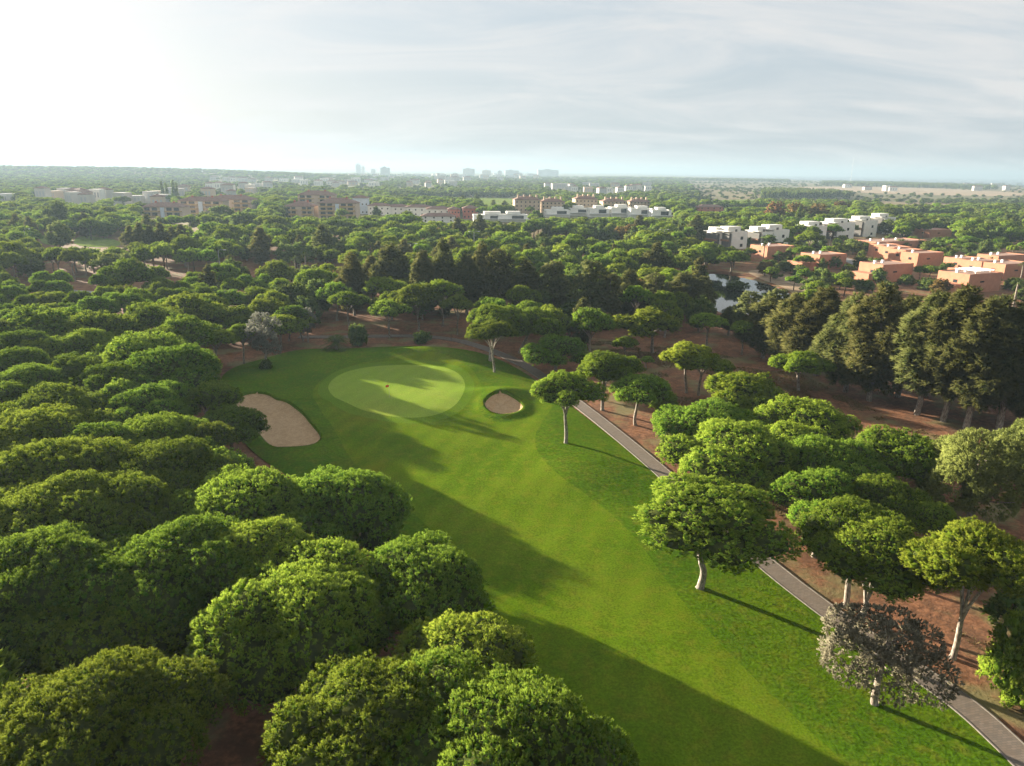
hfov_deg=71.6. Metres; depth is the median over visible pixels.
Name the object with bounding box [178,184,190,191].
building
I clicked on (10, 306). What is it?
umbrella pine
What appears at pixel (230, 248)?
umbrella pine
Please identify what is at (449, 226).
umbrella pine
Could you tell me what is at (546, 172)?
hotel
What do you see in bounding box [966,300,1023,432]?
she oak tree
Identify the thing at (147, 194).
building
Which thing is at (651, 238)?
umbrella pine
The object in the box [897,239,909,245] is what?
shrub
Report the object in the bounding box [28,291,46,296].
umbrella pine
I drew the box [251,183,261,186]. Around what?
building
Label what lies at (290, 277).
broadleaf tree
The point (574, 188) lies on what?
building
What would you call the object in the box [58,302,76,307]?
umbrella pine
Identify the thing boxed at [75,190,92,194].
building
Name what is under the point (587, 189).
building
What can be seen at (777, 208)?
autumn tree
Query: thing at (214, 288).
umbrella pine
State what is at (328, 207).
apartment block
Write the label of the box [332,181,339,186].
building
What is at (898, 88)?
sky
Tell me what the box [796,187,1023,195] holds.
dry field
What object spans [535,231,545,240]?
she oak tree
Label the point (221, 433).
umbrella pine
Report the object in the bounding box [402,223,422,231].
umbrella pine
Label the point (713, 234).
terraced house
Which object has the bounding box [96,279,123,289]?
umbrella pine
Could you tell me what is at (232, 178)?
building
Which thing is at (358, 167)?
tower block
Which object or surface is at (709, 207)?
house
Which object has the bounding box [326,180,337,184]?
building
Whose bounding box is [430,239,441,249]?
umbrella pine
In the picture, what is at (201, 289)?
umbrella pine
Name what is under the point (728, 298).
pond water
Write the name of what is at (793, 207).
autumn tree
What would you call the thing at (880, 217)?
terraced house
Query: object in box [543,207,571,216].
white villa
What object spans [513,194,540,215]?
apartment block
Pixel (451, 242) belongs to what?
she oak tree
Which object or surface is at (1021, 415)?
she oak tree
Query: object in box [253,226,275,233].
umbrella pine
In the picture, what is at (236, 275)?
umbrella pine
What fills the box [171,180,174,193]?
cypress tree
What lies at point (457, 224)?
she oak tree
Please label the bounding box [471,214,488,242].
she oak tree
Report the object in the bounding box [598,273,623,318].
eucalyptus tree
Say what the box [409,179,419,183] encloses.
building
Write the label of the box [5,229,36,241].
umbrella pine
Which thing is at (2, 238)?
umbrella pine
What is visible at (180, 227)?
she oak tree
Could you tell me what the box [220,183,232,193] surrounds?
building
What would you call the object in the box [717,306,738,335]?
she oak tree
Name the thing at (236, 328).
umbrella pine
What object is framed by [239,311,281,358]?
eucalyptus tree
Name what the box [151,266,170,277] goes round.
umbrella pine
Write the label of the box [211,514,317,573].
umbrella pine
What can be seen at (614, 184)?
building
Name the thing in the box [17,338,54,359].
umbrella pine
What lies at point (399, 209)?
house
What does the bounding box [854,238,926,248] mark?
terracotta house
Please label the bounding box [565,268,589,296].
broadleaf tree
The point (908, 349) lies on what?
she oak tree
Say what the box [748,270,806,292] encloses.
dry bank
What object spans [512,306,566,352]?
umbrella pine
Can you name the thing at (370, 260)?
she oak tree
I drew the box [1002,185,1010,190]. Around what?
building
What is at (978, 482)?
feathery tree
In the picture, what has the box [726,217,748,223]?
umbrella pine
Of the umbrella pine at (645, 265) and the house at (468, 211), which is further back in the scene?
the house at (468, 211)
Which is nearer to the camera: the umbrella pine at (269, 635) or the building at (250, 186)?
the umbrella pine at (269, 635)
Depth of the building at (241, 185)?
1235.83 m
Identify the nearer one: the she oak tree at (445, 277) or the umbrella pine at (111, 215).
the she oak tree at (445, 277)
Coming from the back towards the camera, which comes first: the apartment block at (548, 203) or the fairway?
the apartment block at (548, 203)
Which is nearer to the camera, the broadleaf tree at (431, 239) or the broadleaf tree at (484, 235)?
the broadleaf tree at (431, 239)
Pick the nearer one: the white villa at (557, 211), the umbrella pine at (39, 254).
the umbrella pine at (39, 254)
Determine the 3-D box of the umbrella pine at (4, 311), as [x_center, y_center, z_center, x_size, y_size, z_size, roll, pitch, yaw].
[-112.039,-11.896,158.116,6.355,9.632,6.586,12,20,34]
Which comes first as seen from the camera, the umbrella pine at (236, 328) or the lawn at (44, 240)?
the umbrella pine at (236, 328)
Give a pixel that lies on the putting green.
(413, 391)
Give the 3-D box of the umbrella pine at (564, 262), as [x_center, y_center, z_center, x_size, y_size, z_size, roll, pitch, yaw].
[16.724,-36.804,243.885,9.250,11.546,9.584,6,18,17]
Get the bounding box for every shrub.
[258,359,272,368]
[319,334,348,351]
[347,323,368,346]
[412,330,431,344]
[648,391,678,411]
[725,280,750,290]
[757,259,777,268]
[773,261,794,272]
[791,264,808,275]
[813,268,824,276]
[829,256,842,267]
[829,272,838,284]
[839,270,855,279]
[840,263,856,271]
[844,240,864,254]
[854,278,875,291]
[858,242,868,251]
[877,281,899,292]
[895,274,916,284]
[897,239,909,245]
[914,277,936,290]
[920,241,941,249]
[939,262,954,269]
[974,608,1023,708]
[979,588,1023,622]
[1001,277,1023,289]
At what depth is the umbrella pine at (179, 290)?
183.04 m
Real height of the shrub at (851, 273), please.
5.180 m
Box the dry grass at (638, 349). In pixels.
[584,340,1023,653]
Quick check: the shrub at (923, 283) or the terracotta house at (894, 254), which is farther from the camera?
the terracotta house at (894, 254)
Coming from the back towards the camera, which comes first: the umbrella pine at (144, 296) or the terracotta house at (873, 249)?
the terracotta house at (873, 249)
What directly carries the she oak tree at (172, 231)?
on the ground at (234, 740)
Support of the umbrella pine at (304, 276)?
on the ground at (234, 740)
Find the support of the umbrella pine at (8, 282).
on the ground at (234, 740)
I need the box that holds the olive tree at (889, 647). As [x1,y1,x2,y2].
[816,601,965,710]
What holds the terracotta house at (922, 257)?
on the ground at (234, 740)
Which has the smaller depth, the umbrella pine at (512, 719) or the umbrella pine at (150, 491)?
the umbrella pine at (512, 719)
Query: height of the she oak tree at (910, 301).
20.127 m
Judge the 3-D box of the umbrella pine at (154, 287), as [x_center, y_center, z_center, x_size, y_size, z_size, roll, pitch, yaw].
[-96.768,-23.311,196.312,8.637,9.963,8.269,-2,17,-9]
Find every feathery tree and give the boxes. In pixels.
[914,427,1023,521]
[980,417,1023,487]
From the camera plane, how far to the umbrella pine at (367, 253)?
269.37 m
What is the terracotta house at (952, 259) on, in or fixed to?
on the ground at (234, 740)
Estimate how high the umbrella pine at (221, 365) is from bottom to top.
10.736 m
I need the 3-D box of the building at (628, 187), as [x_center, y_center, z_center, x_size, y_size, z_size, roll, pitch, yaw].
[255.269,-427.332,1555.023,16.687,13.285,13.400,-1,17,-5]
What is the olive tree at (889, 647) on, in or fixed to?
on the rough lawn at (295, 376)
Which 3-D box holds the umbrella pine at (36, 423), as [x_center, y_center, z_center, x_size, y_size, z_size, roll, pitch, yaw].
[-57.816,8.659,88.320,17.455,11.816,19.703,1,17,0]
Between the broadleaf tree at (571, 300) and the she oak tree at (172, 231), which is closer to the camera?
the broadleaf tree at (571, 300)
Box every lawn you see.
[40,235,71,244]
[74,236,119,246]
[221,346,1011,765]
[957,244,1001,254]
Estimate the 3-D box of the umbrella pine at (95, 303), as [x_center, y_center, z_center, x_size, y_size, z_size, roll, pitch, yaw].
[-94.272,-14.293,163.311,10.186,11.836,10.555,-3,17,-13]
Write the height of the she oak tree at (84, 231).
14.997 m
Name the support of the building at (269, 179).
on the ground at (234, 740)
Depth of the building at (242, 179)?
1841.96 m
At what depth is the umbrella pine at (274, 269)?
229.15 m
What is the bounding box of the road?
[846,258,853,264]
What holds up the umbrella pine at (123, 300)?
on the ground at (234, 740)
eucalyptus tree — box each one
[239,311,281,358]
[479,247,515,300]
[537,260,573,308]
[568,258,609,313]
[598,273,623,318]
[642,272,670,305]
[687,275,717,304]
[730,290,763,323]
[759,288,789,329]
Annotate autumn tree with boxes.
[614,226,625,239]
[624,224,636,232]
[756,261,772,275]
[764,201,786,215]
[785,202,809,212]
[806,203,829,215]
[834,200,851,206]
[929,278,953,292]
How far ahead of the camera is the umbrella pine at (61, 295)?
177.70 m
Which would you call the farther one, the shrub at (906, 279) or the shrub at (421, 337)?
the shrub at (906, 279)
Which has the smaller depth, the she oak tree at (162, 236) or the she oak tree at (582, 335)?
the she oak tree at (582, 335)
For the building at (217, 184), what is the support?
on the ground at (234, 740)
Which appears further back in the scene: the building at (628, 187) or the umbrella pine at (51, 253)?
the building at (628, 187)
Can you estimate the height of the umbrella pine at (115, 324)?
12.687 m
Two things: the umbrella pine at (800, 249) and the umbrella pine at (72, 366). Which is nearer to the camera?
the umbrella pine at (72, 366)
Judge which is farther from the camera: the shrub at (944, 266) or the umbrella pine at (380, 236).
the umbrella pine at (380, 236)
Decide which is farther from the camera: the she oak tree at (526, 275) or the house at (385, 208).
the house at (385, 208)
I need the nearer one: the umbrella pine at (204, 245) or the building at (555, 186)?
the umbrella pine at (204, 245)
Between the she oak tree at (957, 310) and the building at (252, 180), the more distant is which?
the building at (252, 180)
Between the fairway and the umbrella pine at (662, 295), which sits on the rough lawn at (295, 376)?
the fairway
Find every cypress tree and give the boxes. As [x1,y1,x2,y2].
[159,181,164,193]
[164,182,168,193]
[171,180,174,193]
[175,182,179,195]
[795,205,801,218]
[799,209,805,218]
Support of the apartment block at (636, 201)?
on the ground at (234, 740)
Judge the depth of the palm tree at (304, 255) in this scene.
268.38 m
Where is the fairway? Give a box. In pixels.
[312,351,847,765]
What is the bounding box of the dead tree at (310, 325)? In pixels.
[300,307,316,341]
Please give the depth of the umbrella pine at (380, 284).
189.20 m
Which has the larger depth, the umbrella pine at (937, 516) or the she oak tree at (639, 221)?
the she oak tree at (639, 221)
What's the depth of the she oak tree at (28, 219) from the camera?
359.44 m
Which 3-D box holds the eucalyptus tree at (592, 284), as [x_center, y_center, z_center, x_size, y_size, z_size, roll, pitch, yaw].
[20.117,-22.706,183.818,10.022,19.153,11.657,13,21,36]
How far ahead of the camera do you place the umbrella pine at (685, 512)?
62.14 m
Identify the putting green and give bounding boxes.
[328,365,464,417]
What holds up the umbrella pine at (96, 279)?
on the ground at (234, 740)
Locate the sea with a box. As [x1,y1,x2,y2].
[581,172,1023,186]
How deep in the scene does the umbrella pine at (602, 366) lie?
116.38 m
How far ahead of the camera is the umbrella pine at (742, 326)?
158.56 m
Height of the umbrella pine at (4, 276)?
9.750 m
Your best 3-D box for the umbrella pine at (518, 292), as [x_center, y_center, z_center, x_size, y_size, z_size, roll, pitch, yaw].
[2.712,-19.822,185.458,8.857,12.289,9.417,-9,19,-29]
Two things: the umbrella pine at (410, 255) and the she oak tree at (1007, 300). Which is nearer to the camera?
the she oak tree at (1007, 300)
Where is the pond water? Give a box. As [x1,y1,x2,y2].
[707,274,790,313]
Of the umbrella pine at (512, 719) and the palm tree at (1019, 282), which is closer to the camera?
the umbrella pine at (512, 719)
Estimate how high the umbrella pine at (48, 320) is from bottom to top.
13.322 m
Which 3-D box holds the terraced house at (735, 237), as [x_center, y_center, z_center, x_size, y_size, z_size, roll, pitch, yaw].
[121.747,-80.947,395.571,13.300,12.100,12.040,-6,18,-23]
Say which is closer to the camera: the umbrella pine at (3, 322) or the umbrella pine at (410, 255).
the umbrella pine at (3, 322)
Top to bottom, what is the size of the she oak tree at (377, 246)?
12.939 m
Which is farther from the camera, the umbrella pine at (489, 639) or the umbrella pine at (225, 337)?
the umbrella pine at (225, 337)
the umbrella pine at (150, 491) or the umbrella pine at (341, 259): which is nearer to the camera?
the umbrella pine at (150, 491)
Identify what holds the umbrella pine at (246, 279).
on the ground at (234, 740)
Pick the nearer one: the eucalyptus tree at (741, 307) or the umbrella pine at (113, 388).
the umbrella pine at (113, 388)
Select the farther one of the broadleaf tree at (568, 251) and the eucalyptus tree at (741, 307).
the broadleaf tree at (568, 251)
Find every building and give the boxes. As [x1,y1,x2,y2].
[0,193,14,201]
[34,186,51,197]
[51,190,63,198]
[56,188,67,193]
[63,192,80,204]
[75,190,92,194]
[78,192,92,203]
[89,189,105,201]
[97,187,113,198]
[112,192,132,205]
[132,195,144,203]
[142,191,157,202]
[149,194,165,202]
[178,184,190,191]
[178,188,184,196]
[199,187,215,196]
[205,181,214,187]
[210,175,218,180]
[214,181,225,189]
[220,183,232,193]
[222,177,229,181]
[226,189,236,194]
[229,176,236,181]
[236,177,247,181]
[238,182,247,189]
[245,185,255,187]
[245,188,256,192]
[248,178,256,182]
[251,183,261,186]
[262,181,272,187]
[264,177,272,181]
[291,179,299,182]
[300,180,307,184]
[313,179,322,185]
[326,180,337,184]
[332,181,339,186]
[347,181,357,185]
[364,179,373,182]
[368,182,379,186]
[406,181,412,185]
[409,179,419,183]
[425,182,430,186]
[449,181,456,186]
[450,176,459,180]
[463,176,470,179]
[514,173,522,176]
[551,183,561,189]
[571,185,577,191]
[583,187,592,192]
[589,183,598,186]
[596,187,606,193]
[606,188,612,192]
[610,182,619,186]
[615,186,624,192]
[624,185,632,190]
[635,184,641,189]
[642,182,651,185]
[644,186,651,190]
[843,184,851,187]
[862,186,871,189]
[882,185,889,190]
[888,186,897,190]
[971,185,982,190]
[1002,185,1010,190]
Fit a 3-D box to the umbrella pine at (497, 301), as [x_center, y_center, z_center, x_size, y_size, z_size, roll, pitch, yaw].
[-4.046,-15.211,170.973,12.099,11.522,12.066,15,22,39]
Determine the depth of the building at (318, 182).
1514.30 m
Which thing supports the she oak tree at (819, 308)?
on the ground at (234, 740)
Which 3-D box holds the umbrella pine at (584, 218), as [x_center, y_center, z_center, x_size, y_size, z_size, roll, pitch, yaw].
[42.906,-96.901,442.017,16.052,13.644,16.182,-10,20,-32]
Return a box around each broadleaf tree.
[15,254,45,277]
[39,199,68,228]
[44,220,75,246]
[85,252,128,271]
[86,219,119,237]
[208,204,236,223]
[215,257,246,290]
[228,210,258,224]
[270,223,289,231]
[274,281,309,305]
[277,241,316,266]
[286,265,315,291]
[294,295,322,323]
[304,278,332,311]
[324,233,338,244]
[334,241,345,255]
[340,222,357,228]
[407,280,438,319]
[422,236,436,242]
[479,232,492,238]
[531,234,552,249]
[533,237,555,248]
[533,289,555,306]
[538,246,557,263]
[555,302,576,336]
[558,248,581,262]
[558,252,578,259]
[564,290,591,303]
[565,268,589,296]
[605,239,615,244]
[678,254,696,269]
[684,294,717,331]
[799,275,821,289]
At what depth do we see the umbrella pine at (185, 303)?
160.20 m
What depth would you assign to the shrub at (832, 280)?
267.09 m
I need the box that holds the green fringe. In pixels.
[318,360,473,422]
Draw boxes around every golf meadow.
[459,197,512,206]
[699,199,754,203]
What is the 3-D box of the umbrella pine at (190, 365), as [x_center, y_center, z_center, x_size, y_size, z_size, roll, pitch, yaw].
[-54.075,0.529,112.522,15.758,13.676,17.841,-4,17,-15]
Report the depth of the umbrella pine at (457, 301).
172.88 m
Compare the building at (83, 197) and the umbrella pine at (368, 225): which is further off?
the building at (83, 197)
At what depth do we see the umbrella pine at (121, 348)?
120.62 m
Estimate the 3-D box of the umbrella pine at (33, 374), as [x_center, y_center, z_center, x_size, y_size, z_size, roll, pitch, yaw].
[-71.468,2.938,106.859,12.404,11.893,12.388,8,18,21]
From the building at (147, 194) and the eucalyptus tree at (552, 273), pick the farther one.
the building at (147, 194)
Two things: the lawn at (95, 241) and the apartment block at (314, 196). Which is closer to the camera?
the lawn at (95, 241)
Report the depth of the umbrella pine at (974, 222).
458.03 m
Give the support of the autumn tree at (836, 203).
on the ground at (234, 740)
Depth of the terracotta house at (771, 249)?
346.95 m
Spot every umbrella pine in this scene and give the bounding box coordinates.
[0,236,10,242]
[0,239,37,276]
[0,252,29,277]
[0,271,20,284]
[0,279,28,300]
[0,287,16,299]
[0,294,12,304]
[0,303,17,313]
[0,303,81,337]
[0,308,15,318]
[0,318,19,333]
[0,327,52,351]
[0,346,52,372]
[0,362,74,403]
[0,379,30,403]
[0,381,114,417]
[0,402,123,454]
[0,433,137,500]
[0,468,143,543]
[0,519,142,621]
[0,610,68,681]
[0,644,230,765]
[2,283,29,301]
[2,313,16,320]
[4,570,207,680]
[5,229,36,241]
[9,225,39,233]
[11,221,44,230]
[11,294,37,308]
[12,236,41,246]
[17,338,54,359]
[22,242,38,248]
[26,279,45,292]
[28,271,52,281]
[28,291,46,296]
[29,213,45,230]
[34,293,60,306]
[36,217,60,231]
[37,246,59,271]
[40,279,73,294]
[41,302,60,308]
[42,247,63,268]
[44,327,114,358]
[45,291,67,301]
[45,354,107,380]
[46,269,74,282]
[46,512,265,657]
[47,351,80,365]
[54,307,78,314]
[57,249,84,280]
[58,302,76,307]
[60,246,79,271]
[61,309,148,341]
[61,420,135,447]
[62,290,93,304]
[65,361,146,392]
[67,206,94,215]
[71,249,90,274]
[76,296,121,315]
[76,467,193,534]
[83,330,188,363]
[88,273,111,285]
[91,285,119,295]
[94,376,141,402]
[95,213,121,219]
[96,257,155,287]
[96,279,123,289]
[98,216,121,235]
[102,292,119,313]
[104,382,193,424]
[105,290,152,312]
[107,247,130,256]
[107,435,249,498]
[113,284,133,309]
[119,301,179,328]
[121,287,153,297]
[122,411,210,446]
[125,224,156,229]
[126,343,221,387]
[137,327,181,339]
[140,293,156,302]
[141,274,173,288]
[145,277,174,289]
[145,312,223,347]
[146,281,173,294]
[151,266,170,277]
[152,287,175,299]
[155,380,192,398]
[156,291,229,323]
[156,297,167,305]
[159,464,324,525]
[165,224,193,233]
[168,235,202,266]
[170,280,191,289]
[172,249,197,271]
[173,287,193,295]
[173,435,220,448]
[181,271,205,281]
[181,276,200,284]
[183,380,244,416]
[183,536,386,715]
[188,282,221,292]
[188,285,214,294]
[189,421,237,446]
[196,221,222,232]
[197,241,221,262]
[199,293,229,307]
[200,405,271,450]
[202,297,221,306]
[203,304,254,343]
[203,353,222,409]
[203,446,256,472]
[204,262,241,291]
[206,224,243,233]
[210,228,241,240]
[210,329,240,356]
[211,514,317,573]
[212,289,248,306]
[215,240,245,261]
[220,277,244,290]
[221,273,240,290]
[224,322,255,363]
[235,286,269,306]
[236,273,255,289]
[245,278,267,288]
[248,296,293,334]
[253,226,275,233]
[254,273,274,283]
[255,259,296,280]
[255,314,308,348]
[256,289,289,302]
[256,649,448,765]
[259,223,273,227]
[261,215,291,225]
[267,278,301,293]
[274,304,308,340]
[283,464,414,555]
[284,228,307,240]
[293,218,322,228]
[293,267,339,287]
[296,314,316,340]
[299,227,319,234]
[300,236,311,257]
[314,281,356,320]
[315,225,337,233]
[319,263,341,272]
[322,218,344,236]
[326,291,371,327]
[338,249,366,263]
[344,231,377,246]
[345,236,371,248]
[357,220,379,230]
[360,251,371,257]
[361,276,408,319]
[362,529,495,657]
[367,298,412,337]
[369,290,391,328]
[372,234,385,239]
[372,249,396,260]
[375,644,640,765]
[376,235,399,244]
[379,215,402,222]
[380,240,398,249]
[381,220,403,229]
[387,232,405,239]
[387,283,442,330]
[388,608,538,680]
[396,213,421,223]
[396,278,410,283]
[399,233,427,242]
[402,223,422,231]
[403,252,416,262]
[412,243,433,253]
[416,279,464,325]
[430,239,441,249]
[438,293,473,334]
[442,222,467,230]
[444,234,473,242]
[446,238,466,248]
[449,246,477,261]
[455,238,471,246]
[464,319,520,371]
[467,303,529,360]
[468,297,517,341]
[473,237,502,250]
[473,296,493,307]
[492,253,520,293]
[493,231,519,239]
[497,248,516,258]
[499,243,520,251]
[500,245,517,254]
[505,284,541,302]
[511,265,519,273]
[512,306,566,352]
[514,248,548,263]
[514,300,543,309]
[519,256,533,265]
[521,334,588,370]
[522,219,547,239]
[530,369,609,443]
[533,262,543,271]
[540,304,572,328]
[548,242,581,258]
[549,259,574,270]
[556,221,579,233]
[561,233,591,246]
[561,238,587,250]
[561,255,580,265]
[564,263,583,276]
[569,226,593,235]
[569,307,616,352]
[571,217,590,221]
[576,350,645,410]
[593,256,613,278]
[600,248,639,263]
[602,263,628,275]
[607,243,625,250]
[607,372,673,425]
[608,256,640,270]
[611,336,638,354]
[613,306,681,352]
[618,285,652,312]
[627,248,650,265]
[631,471,808,589]
[634,267,653,282]
[637,264,653,272]
[640,233,669,243]
[641,355,654,369]
[645,290,676,330]
[648,272,674,290]
[650,397,767,440]
[651,266,668,272]
[651,298,683,337]
[655,231,673,240]
[655,416,798,496]
[658,340,712,392]
[660,249,679,264]
[661,241,681,252]
[661,268,681,275]
[671,239,691,247]
[675,351,735,395]
[678,249,704,260]
[679,237,700,245]
[682,265,708,276]
[689,312,728,345]
[690,241,725,264]
[694,246,719,270]
[703,371,788,413]
[716,250,750,272]
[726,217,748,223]
[729,320,756,354]
[750,393,862,441]
[765,419,830,446]
[766,465,857,557]
[768,350,837,390]
[783,432,897,483]
[792,245,816,253]
[793,493,914,609]
[794,230,825,245]
[800,289,820,301]
[806,515,960,618]
[844,473,935,520]
[851,423,957,484]
[898,515,1023,660]
[905,498,958,537]
[957,219,977,225]
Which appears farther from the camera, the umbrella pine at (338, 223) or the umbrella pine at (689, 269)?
the umbrella pine at (338, 223)
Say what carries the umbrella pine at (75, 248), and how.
on the ground at (234, 740)
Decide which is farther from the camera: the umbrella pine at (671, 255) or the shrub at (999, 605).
the umbrella pine at (671, 255)
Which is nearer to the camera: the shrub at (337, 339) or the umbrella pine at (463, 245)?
the shrub at (337, 339)
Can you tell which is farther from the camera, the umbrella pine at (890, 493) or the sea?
the sea
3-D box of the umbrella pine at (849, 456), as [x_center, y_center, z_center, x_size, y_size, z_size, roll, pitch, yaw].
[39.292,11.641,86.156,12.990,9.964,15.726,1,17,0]
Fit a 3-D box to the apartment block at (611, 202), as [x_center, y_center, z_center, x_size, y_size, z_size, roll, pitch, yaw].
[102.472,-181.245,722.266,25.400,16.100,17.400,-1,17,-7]
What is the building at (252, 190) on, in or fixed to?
on the ground at (234, 740)
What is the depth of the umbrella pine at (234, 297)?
183.00 m
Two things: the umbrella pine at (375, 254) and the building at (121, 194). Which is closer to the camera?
the umbrella pine at (375, 254)
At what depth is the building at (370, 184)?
1592.58 m
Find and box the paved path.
[298,334,1023,765]
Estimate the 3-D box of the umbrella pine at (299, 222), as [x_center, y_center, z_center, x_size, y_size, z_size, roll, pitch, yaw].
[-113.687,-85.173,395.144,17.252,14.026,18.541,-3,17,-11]
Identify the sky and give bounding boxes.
[0,0,1023,177]
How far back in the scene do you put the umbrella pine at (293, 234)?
338.45 m
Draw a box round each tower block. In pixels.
[356,163,360,173]
[361,166,364,173]
[380,167,389,175]
[463,168,474,175]
[482,169,490,175]
[505,170,518,174]
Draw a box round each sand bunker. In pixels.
[237,392,320,446]
[485,391,522,413]
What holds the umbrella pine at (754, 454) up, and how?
on the ground at (234, 740)
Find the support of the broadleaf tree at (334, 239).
on the ground at (234, 740)
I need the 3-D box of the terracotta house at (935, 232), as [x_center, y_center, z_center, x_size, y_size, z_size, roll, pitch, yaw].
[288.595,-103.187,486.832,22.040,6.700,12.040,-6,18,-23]
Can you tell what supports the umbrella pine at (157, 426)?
on the ground at (234, 740)
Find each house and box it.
[352,195,369,213]
[367,203,390,214]
[391,204,407,214]
[406,204,430,215]
[420,213,455,222]
[426,206,447,212]
[447,206,460,217]
[462,205,477,218]
[696,204,722,211]
[704,226,724,246]
[717,226,747,248]
[747,226,772,244]
[749,243,794,259]
[761,224,789,244]
[787,251,846,269]
[795,221,826,241]
[820,218,855,238]
[849,216,877,236]
[853,260,913,281]
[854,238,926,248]
[867,242,900,256]
[871,213,895,233]
[877,244,910,259]
[887,247,922,260]
[900,250,943,266]
[913,228,951,237]
[937,267,1002,292]
[943,255,976,266]
[947,257,1005,269]
[977,252,1023,260]
[981,259,1023,279]
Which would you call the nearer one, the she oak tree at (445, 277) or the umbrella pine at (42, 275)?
the she oak tree at (445, 277)
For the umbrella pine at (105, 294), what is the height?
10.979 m
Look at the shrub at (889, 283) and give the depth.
250.19 m
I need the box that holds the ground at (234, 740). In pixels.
[0,164,1023,765]
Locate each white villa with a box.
[472,211,500,220]
[497,211,527,221]
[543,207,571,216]
[569,205,586,215]
[586,205,610,216]
[608,204,632,216]
[626,206,651,217]
[647,207,672,218]
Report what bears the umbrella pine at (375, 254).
on the ground at (234, 740)
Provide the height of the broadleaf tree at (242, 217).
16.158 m
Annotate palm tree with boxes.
[291,256,299,268]
[298,252,310,264]
[759,242,766,260]
[1010,278,1023,306]
[1016,262,1023,277]
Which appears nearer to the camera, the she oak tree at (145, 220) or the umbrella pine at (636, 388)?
the umbrella pine at (636, 388)
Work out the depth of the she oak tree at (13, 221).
372.59 m
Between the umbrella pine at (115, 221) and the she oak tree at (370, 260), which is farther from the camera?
the umbrella pine at (115, 221)
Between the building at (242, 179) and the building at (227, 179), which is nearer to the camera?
the building at (242, 179)
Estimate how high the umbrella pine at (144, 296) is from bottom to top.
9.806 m
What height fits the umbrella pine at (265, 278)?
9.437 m
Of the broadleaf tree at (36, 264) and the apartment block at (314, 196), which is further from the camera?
the apartment block at (314, 196)
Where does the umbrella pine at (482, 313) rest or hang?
on the rough lawn at (295, 376)
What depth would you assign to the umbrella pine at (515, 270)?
224.17 m
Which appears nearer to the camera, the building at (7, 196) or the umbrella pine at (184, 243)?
the umbrella pine at (184, 243)
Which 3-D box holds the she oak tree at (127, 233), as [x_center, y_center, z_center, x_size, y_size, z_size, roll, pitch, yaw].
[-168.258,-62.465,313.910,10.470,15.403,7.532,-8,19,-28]
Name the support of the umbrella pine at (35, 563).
on the ground at (234, 740)
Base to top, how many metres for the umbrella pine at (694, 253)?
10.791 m
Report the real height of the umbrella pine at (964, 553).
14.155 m
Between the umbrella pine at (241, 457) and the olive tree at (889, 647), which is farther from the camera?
the umbrella pine at (241, 457)
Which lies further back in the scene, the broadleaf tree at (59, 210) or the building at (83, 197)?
the building at (83, 197)
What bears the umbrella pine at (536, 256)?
on the ground at (234, 740)
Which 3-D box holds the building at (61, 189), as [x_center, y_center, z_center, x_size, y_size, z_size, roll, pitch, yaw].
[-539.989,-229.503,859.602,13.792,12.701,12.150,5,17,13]
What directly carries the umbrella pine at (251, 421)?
on the ground at (234, 740)
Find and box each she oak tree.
[7,213,19,226]
[23,216,38,240]
[77,212,91,237]
[118,225,132,253]
[126,222,149,244]
[139,225,158,260]
[140,214,156,226]
[155,222,172,259]
[166,226,176,256]
[174,224,189,236]
[198,264,219,288]
[248,225,273,265]
[294,234,304,245]
[311,224,334,262]
[332,252,371,315]
[358,255,380,297]
[367,242,410,294]
[371,241,382,253]
[397,238,413,254]
[409,249,439,314]
[429,247,444,261]
[431,236,457,276]
[435,266,455,317]
[445,236,460,249]
[449,254,486,314]
[452,217,467,236]
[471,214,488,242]
[471,241,495,301]
[506,259,542,306]
[520,243,530,252]
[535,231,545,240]
[570,297,591,343]
[614,268,650,315]
[632,215,648,227]
[638,242,677,268]
[662,271,704,315]
[687,214,706,239]
[687,255,707,278]
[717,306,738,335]
[732,297,780,358]
[759,291,810,355]
[782,286,847,375]
[808,290,876,392]
[830,281,909,401]
[885,292,926,397]
[887,288,960,415]
[914,281,1004,421]
[933,294,1023,428]
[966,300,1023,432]
[983,293,1019,407]
[995,404,1023,418]
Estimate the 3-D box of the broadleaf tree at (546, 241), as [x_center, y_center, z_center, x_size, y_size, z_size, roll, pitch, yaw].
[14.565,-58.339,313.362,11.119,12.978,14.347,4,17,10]
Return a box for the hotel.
[537,169,558,175]
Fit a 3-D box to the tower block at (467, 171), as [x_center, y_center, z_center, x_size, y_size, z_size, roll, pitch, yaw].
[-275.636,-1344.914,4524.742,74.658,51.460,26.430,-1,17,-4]
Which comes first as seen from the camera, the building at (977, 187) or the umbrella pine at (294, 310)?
the umbrella pine at (294, 310)
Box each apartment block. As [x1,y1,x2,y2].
[141,201,190,217]
[177,195,229,213]
[214,194,257,211]
[285,200,318,217]
[297,190,337,204]
[317,197,359,218]
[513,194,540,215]
[540,197,564,213]
[572,194,597,207]
[599,197,626,206]
[627,197,649,207]
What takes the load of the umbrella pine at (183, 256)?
on the ground at (234, 740)

